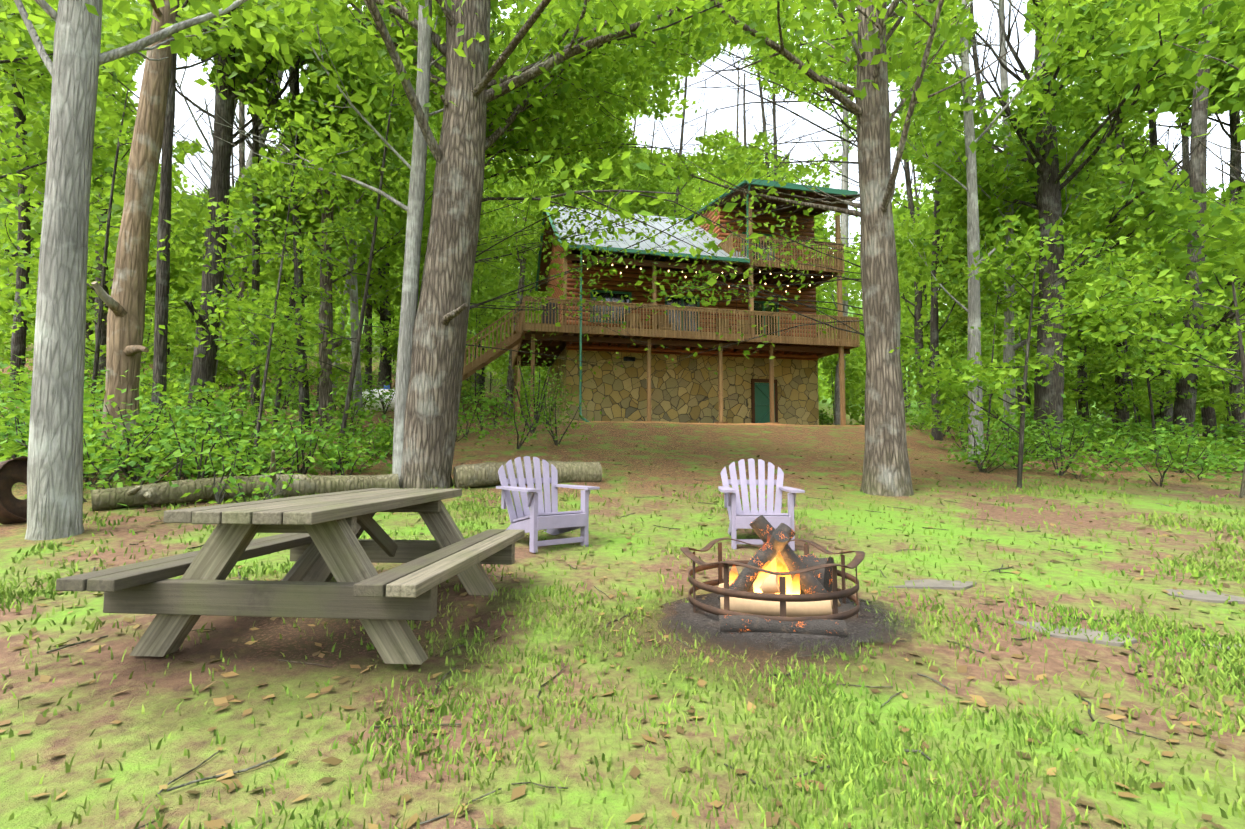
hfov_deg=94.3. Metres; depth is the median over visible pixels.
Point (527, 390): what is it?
sapling
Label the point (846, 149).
forest tree
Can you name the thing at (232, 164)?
forest tree
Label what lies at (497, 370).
sapling
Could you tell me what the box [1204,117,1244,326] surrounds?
forest tree
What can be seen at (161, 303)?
tree
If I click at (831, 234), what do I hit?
forest tree
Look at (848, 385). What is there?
sapling
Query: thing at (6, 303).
sapling
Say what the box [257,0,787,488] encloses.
big oak tree
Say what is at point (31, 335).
sapling
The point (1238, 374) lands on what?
sapling
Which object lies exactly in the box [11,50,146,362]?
forest tree
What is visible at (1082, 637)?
flat stone
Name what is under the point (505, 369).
sapling
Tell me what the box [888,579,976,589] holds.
stepping stone
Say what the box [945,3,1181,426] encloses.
tree
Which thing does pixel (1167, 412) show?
forest tree
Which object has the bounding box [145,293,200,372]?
sapling
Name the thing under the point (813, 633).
firewood and ash
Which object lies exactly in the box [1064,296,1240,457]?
sapling
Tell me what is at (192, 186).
forest tree
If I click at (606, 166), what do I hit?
tree branch
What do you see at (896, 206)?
forest tree
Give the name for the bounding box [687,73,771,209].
tree
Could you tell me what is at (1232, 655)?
grass
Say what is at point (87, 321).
sapling
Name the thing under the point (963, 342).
sapling
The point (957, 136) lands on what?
forest tree
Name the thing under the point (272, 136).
tree
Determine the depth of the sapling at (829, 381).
39.42 m
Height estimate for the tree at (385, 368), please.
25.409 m
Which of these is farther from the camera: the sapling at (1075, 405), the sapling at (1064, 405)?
the sapling at (1075, 405)
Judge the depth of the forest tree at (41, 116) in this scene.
20.06 m
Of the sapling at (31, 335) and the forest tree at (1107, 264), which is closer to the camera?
the sapling at (31, 335)
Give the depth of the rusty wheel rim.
6.24 m
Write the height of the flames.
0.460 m
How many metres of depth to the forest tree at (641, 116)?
48.73 m
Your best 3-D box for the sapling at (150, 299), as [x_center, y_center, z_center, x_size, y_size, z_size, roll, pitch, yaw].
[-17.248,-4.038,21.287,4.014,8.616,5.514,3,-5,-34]
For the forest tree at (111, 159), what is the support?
on the ground at (66, 733)
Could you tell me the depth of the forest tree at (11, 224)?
27.41 m
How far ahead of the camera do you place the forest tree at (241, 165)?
22.97 m
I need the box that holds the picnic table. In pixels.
[56,488,524,664]
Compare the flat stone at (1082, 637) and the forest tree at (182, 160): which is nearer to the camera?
the flat stone at (1082, 637)
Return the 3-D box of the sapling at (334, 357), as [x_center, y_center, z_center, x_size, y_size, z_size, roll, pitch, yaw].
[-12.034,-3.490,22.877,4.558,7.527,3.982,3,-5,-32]
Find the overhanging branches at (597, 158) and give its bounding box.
[470,0,866,357]
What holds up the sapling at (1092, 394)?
on the ground at (66, 733)
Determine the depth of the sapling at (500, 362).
38.98 m
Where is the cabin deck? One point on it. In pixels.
(667, 335)
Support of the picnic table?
on the dirt patch at (262, 655)
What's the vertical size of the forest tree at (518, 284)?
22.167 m
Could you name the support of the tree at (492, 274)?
on the ground at (66, 733)
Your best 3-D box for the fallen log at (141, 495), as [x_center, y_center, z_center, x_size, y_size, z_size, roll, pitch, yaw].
[-4.741,0.855,7.768,3.570,0.750,1.060,4,-5,-41]
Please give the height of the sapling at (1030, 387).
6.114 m
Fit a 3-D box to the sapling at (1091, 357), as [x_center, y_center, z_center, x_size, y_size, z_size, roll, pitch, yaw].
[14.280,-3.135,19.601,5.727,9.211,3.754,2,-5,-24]
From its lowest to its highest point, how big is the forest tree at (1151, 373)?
28.330 m
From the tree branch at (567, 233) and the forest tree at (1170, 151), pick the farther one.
the forest tree at (1170, 151)
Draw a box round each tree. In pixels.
[0,0,176,290]
[0,0,200,402]
[0,0,367,420]
[0,0,433,539]
[0,2,177,401]
[0,32,155,316]
[0,112,125,290]
[4,13,134,287]
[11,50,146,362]
[12,67,139,299]
[27,0,357,423]
[48,0,403,378]
[91,0,177,474]
[92,65,212,373]
[94,3,312,407]
[122,0,492,429]
[148,83,281,324]
[158,0,443,415]
[173,128,210,239]
[183,56,303,385]
[183,118,248,340]
[192,0,659,480]
[201,140,238,196]
[208,0,444,431]
[251,13,380,405]
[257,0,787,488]
[269,5,444,411]
[269,115,282,162]
[281,55,439,311]
[282,271,372,318]
[305,0,439,388]
[337,249,403,358]
[362,7,438,389]
[365,55,440,306]
[374,128,419,315]
[395,56,526,305]
[399,8,531,306]
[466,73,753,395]
[469,145,577,419]
[475,168,520,270]
[476,6,540,396]
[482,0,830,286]
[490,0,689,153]
[493,161,567,402]
[496,156,542,383]
[504,8,646,285]
[506,82,639,273]
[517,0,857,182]
[527,43,692,269]
[593,0,1124,495]
[606,75,657,209]
[616,20,743,218]
[618,101,669,210]
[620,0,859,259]
[647,144,687,209]
[659,86,736,217]
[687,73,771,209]
[693,29,834,239]
[700,57,763,191]
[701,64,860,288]
[731,53,834,336]
[754,74,856,335]
[791,0,911,424]
[825,1,996,425]
[836,0,1151,462]
[852,201,943,416]
[857,80,985,375]
[860,175,938,408]
[888,0,1109,440]
[897,0,1078,417]
[897,0,1244,458]
[903,0,1148,445]
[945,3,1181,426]
[948,207,1024,393]
[1018,0,1244,434]
[1023,115,1138,358]
[1060,2,1225,430]
[1060,65,1218,423]
[1063,0,1244,454]
[1064,99,1215,431]
[1068,0,1244,293]
[1092,0,1244,450]
[1101,47,1244,439]
[1102,0,1244,497]
[1129,121,1217,321]
[1136,14,1244,288]
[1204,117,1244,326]
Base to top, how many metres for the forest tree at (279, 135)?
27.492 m
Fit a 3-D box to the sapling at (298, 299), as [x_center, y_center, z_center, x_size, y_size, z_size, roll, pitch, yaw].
[-5.713,-2.876,11.349,5.239,8.311,3.906,2,-5,-26]
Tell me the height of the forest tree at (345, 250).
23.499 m
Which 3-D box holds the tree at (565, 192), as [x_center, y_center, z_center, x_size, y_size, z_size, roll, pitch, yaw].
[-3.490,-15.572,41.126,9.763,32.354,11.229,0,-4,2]
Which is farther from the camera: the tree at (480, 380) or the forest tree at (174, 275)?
the tree at (480, 380)
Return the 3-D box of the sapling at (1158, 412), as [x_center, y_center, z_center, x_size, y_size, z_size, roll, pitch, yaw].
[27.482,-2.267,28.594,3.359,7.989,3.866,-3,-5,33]
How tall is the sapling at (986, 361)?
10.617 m
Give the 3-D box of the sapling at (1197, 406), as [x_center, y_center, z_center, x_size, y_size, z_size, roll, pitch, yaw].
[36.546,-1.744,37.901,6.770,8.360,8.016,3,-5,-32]
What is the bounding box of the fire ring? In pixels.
[680,538,864,621]
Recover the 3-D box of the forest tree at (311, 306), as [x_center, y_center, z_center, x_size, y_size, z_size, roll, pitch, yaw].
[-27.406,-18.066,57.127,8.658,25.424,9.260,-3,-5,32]
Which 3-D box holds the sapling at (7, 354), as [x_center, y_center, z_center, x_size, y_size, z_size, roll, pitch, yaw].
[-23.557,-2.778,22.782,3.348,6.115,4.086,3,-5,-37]
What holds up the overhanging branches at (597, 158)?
attached to the big oak tree at (461, 146)
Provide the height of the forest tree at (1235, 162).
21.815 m
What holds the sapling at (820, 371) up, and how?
on the ground at (66, 733)
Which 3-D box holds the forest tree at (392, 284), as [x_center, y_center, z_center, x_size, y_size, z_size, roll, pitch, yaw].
[-11.467,-12.848,25.916,10.761,26.419,9.976,2,-5,-29]
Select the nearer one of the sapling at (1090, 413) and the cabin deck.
the cabin deck
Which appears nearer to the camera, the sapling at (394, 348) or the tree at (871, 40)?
the tree at (871, 40)
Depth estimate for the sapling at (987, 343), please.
43.89 m
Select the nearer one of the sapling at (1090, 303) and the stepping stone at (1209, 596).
the stepping stone at (1209, 596)
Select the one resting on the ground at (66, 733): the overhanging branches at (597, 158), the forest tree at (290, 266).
the forest tree at (290, 266)
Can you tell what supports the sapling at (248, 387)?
on the ground at (66, 733)
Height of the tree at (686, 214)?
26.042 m
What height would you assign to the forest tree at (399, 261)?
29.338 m
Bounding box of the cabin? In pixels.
[535,179,857,424]
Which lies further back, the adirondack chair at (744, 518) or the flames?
the adirondack chair at (744, 518)
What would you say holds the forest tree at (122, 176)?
on the ground at (66, 733)
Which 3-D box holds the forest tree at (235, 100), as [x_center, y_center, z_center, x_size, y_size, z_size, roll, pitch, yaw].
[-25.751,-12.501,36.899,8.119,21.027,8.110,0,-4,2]
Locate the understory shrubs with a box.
[0,323,1244,506]
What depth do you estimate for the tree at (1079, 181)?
17.34 m
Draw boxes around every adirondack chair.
[496,456,599,552]
[718,458,804,550]
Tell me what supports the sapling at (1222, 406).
on the ground at (66, 733)
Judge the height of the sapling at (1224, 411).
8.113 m
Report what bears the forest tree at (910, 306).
on the ground at (66, 733)
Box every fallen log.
[91,450,398,510]
[453,460,601,488]
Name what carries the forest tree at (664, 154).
on the ground at (66, 733)
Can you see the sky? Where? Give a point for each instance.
(197, 93)
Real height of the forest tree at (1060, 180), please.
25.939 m
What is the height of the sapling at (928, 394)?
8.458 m
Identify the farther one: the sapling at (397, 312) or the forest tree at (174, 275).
the sapling at (397, 312)
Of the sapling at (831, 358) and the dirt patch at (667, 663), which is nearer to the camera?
the dirt patch at (667, 663)
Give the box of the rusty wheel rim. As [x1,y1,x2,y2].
[0,457,27,523]
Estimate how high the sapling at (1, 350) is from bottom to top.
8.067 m
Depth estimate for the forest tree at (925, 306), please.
40.82 m
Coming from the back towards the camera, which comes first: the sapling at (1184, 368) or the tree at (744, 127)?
the tree at (744, 127)
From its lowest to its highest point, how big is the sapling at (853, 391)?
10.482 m
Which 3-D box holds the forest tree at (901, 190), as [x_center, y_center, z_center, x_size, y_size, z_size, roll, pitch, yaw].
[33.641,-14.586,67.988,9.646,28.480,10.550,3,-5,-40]
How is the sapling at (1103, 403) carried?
on the ground at (66, 733)
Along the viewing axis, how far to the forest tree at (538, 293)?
42.58 m
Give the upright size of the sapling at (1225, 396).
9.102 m
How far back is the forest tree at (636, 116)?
50.89 m
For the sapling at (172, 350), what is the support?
on the ground at (66, 733)
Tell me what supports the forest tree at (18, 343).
on the ground at (66, 733)
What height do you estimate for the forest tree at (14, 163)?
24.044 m
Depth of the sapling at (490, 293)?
33.23 m
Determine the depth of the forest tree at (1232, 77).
21.09 m
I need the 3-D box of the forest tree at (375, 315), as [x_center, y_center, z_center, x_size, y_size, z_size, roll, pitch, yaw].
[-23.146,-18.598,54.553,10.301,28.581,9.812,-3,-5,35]
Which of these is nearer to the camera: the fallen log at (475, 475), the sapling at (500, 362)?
the fallen log at (475, 475)
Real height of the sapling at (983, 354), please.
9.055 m
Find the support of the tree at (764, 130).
on the ground at (66, 733)
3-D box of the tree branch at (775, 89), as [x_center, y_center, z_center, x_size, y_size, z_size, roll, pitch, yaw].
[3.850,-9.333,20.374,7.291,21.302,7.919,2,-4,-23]
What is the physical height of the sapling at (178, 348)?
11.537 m
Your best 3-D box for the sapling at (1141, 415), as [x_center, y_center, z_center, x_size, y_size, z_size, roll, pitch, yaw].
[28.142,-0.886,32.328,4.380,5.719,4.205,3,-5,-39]
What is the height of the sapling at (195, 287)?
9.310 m
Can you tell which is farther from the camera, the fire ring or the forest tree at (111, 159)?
the forest tree at (111, 159)
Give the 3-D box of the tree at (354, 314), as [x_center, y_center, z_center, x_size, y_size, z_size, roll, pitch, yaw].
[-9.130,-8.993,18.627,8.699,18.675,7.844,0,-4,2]
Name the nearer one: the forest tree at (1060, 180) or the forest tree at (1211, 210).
the forest tree at (1211, 210)
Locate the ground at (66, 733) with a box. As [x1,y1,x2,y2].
[0,271,1244,828]
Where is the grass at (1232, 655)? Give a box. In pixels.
[0,469,1244,828]
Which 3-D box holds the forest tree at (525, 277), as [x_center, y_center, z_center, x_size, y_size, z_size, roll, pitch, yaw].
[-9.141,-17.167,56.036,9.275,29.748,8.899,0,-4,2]
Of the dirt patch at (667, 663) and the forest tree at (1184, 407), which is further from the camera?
the forest tree at (1184, 407)
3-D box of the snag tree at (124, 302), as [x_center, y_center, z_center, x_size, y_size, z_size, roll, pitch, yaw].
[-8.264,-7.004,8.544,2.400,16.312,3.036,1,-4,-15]
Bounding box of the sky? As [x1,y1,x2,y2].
[116,0,1244,304]
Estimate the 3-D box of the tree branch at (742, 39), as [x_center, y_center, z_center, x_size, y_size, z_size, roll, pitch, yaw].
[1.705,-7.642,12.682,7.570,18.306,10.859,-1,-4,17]
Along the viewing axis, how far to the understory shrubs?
11.66 m
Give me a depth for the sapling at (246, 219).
10.34 m
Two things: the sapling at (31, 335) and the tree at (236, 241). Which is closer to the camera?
the tree at (236, 241)
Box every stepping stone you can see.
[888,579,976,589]
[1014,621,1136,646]
[1165,589,1244,603]
[1202,644,1240,650]
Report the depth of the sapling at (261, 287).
43.15 m
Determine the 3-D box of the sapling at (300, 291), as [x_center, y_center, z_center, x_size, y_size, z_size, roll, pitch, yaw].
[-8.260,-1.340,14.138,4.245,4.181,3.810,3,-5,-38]
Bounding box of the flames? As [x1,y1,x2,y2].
[729,546,799,593]
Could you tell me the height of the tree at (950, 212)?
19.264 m
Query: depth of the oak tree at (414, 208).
9.66 m
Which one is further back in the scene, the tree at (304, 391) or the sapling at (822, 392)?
the sapling at (822, 392)
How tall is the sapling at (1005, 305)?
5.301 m
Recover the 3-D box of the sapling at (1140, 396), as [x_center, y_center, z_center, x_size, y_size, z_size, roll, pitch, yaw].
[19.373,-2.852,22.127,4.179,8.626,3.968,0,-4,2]
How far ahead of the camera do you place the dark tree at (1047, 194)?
15.55 m
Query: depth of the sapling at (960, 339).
36.38 m
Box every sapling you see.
[0,89,268,413]
[0,275,12,358]
[0,281,37,363]
[0,305,34,364]
[3,281,36,364]
[85,244,195,384]
[85,308,153,355]
[86,267,181,356]
[86,268,94,333]
[109,274,187,371]
[143,308,318,405]
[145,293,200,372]
[146,264,250,343]
[150,84,390,475]
[158,70,443,464]
[168,240,286,369]
[174,246,282,400]
[179,276,362,429]
[237,282,309,353]
[237,300,311,368]
[260,245,377,381]
[271,287,392,410]
[304,293,350,360]
[372,284,420,363]
[372,294,400,364]
[462,260,521,412]
[466,282,507,388]
[466,284,535,391]
[500,295,548,411]
[500,313,547,421]
[816,275,907,424]
[816,300,865,419]
[818,302,915,424]
[818,335,865,400]
[818,362,833,398]
[828,351,905,398]
[857,212,1208,487]
[906,281,1086,451]
[908,280,1027,404]
[910,322,1001,408]
[911,326,992,409]
[915,295,1020,360]
[928,302,1002,424]
[928,336,987,405]
[964,299,1088,423]
[965,230,1138,423]
[965,324,1099,425]
[1016,314,1173,419]
[1021,331,1174,425]
[1031,314,1106,415]
[1032,384,1093,414]
[1048,276,1244,391]
[1064,250,1177,432]
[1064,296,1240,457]
[1064,357,1134,427]
[1065,331,1206,435]
[1088,367,1150,421]
[1129,318,1229,434]
[1140,318,1216,418]
[1172,357,1231,422]
[1190,231,1244,386]
[1195,335,1244,425]
[1196,205,1244,412]
[1197,329,1231,427]
[1207,336,1242,417]
[1214,309,1244,422]
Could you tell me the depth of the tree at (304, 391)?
15.36 m
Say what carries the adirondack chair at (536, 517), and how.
on the ground at (66, 733)
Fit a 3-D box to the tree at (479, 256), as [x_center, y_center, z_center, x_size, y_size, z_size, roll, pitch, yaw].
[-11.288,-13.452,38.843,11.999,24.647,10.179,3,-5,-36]
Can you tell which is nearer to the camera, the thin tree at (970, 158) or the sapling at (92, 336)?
the thin tree at (970, 158)
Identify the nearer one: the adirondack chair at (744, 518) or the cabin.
the adirondack chair at (744, 518)
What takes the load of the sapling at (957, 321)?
on the ground at (66, 733)
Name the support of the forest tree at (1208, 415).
on the ground at (66, 733)
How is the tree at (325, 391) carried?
on the ground at (66, 733)
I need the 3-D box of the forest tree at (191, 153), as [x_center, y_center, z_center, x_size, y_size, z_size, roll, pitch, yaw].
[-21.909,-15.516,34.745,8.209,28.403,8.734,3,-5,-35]
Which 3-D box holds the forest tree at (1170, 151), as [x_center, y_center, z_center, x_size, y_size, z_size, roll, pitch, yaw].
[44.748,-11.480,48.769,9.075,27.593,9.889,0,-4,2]
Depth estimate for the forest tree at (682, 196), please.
36.88 m
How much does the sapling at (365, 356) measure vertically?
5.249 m
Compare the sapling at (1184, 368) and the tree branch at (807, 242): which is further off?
the tree branch at (807, 242)
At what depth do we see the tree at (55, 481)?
5.88 m
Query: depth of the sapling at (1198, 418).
33.93 m
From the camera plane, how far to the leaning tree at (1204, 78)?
9.91 m
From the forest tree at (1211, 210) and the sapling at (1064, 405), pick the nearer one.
the forest tree at (1211, 210)
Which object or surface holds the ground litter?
on the ground at (66, 733)
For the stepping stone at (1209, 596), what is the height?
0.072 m
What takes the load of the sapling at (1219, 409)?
on the ground at (66, 733)
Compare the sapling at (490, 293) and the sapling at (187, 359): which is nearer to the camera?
the sapling at (187, 359)
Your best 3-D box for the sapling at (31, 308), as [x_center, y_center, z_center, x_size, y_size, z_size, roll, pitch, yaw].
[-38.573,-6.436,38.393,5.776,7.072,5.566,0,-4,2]
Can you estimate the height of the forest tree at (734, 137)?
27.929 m
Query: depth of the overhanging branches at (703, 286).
12.96 m
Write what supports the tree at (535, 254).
on the ground at (66, 733)
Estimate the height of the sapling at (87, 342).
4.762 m
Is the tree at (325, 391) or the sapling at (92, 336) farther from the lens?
the sapling at (92, 336)
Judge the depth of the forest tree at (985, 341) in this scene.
60.57 m
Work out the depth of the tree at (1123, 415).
22.60 m
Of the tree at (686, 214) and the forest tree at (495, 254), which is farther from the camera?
the forest tree at (495, 254)
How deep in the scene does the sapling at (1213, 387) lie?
26.09 m
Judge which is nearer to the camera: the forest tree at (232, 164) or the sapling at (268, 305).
the sapling at (268, 305)
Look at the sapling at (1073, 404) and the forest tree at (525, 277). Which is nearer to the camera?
the sapling at (1073, 404)
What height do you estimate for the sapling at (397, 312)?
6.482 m
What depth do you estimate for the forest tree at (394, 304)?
56.67 m
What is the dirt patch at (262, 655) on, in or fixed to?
on the ground at (66, 733)
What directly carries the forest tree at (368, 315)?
on the ground at (66, 733)
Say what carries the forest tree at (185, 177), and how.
on the ground at (66, 733)
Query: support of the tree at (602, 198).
on the ground at (66, 733)
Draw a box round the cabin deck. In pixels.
[462,198,859,424]
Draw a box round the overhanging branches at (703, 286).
[555,14,864,407]
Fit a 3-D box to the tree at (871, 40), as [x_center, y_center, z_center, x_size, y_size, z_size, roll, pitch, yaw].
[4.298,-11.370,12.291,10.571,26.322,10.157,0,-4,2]
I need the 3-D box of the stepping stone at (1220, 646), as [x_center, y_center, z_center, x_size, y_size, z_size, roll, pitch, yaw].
[3.572,1.360,3.246,0.213,0.072,0.486,3,-5,-39]
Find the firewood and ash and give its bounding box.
[660,515,913,659]
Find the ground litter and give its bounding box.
[0,427,1244,828]
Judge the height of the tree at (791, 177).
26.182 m

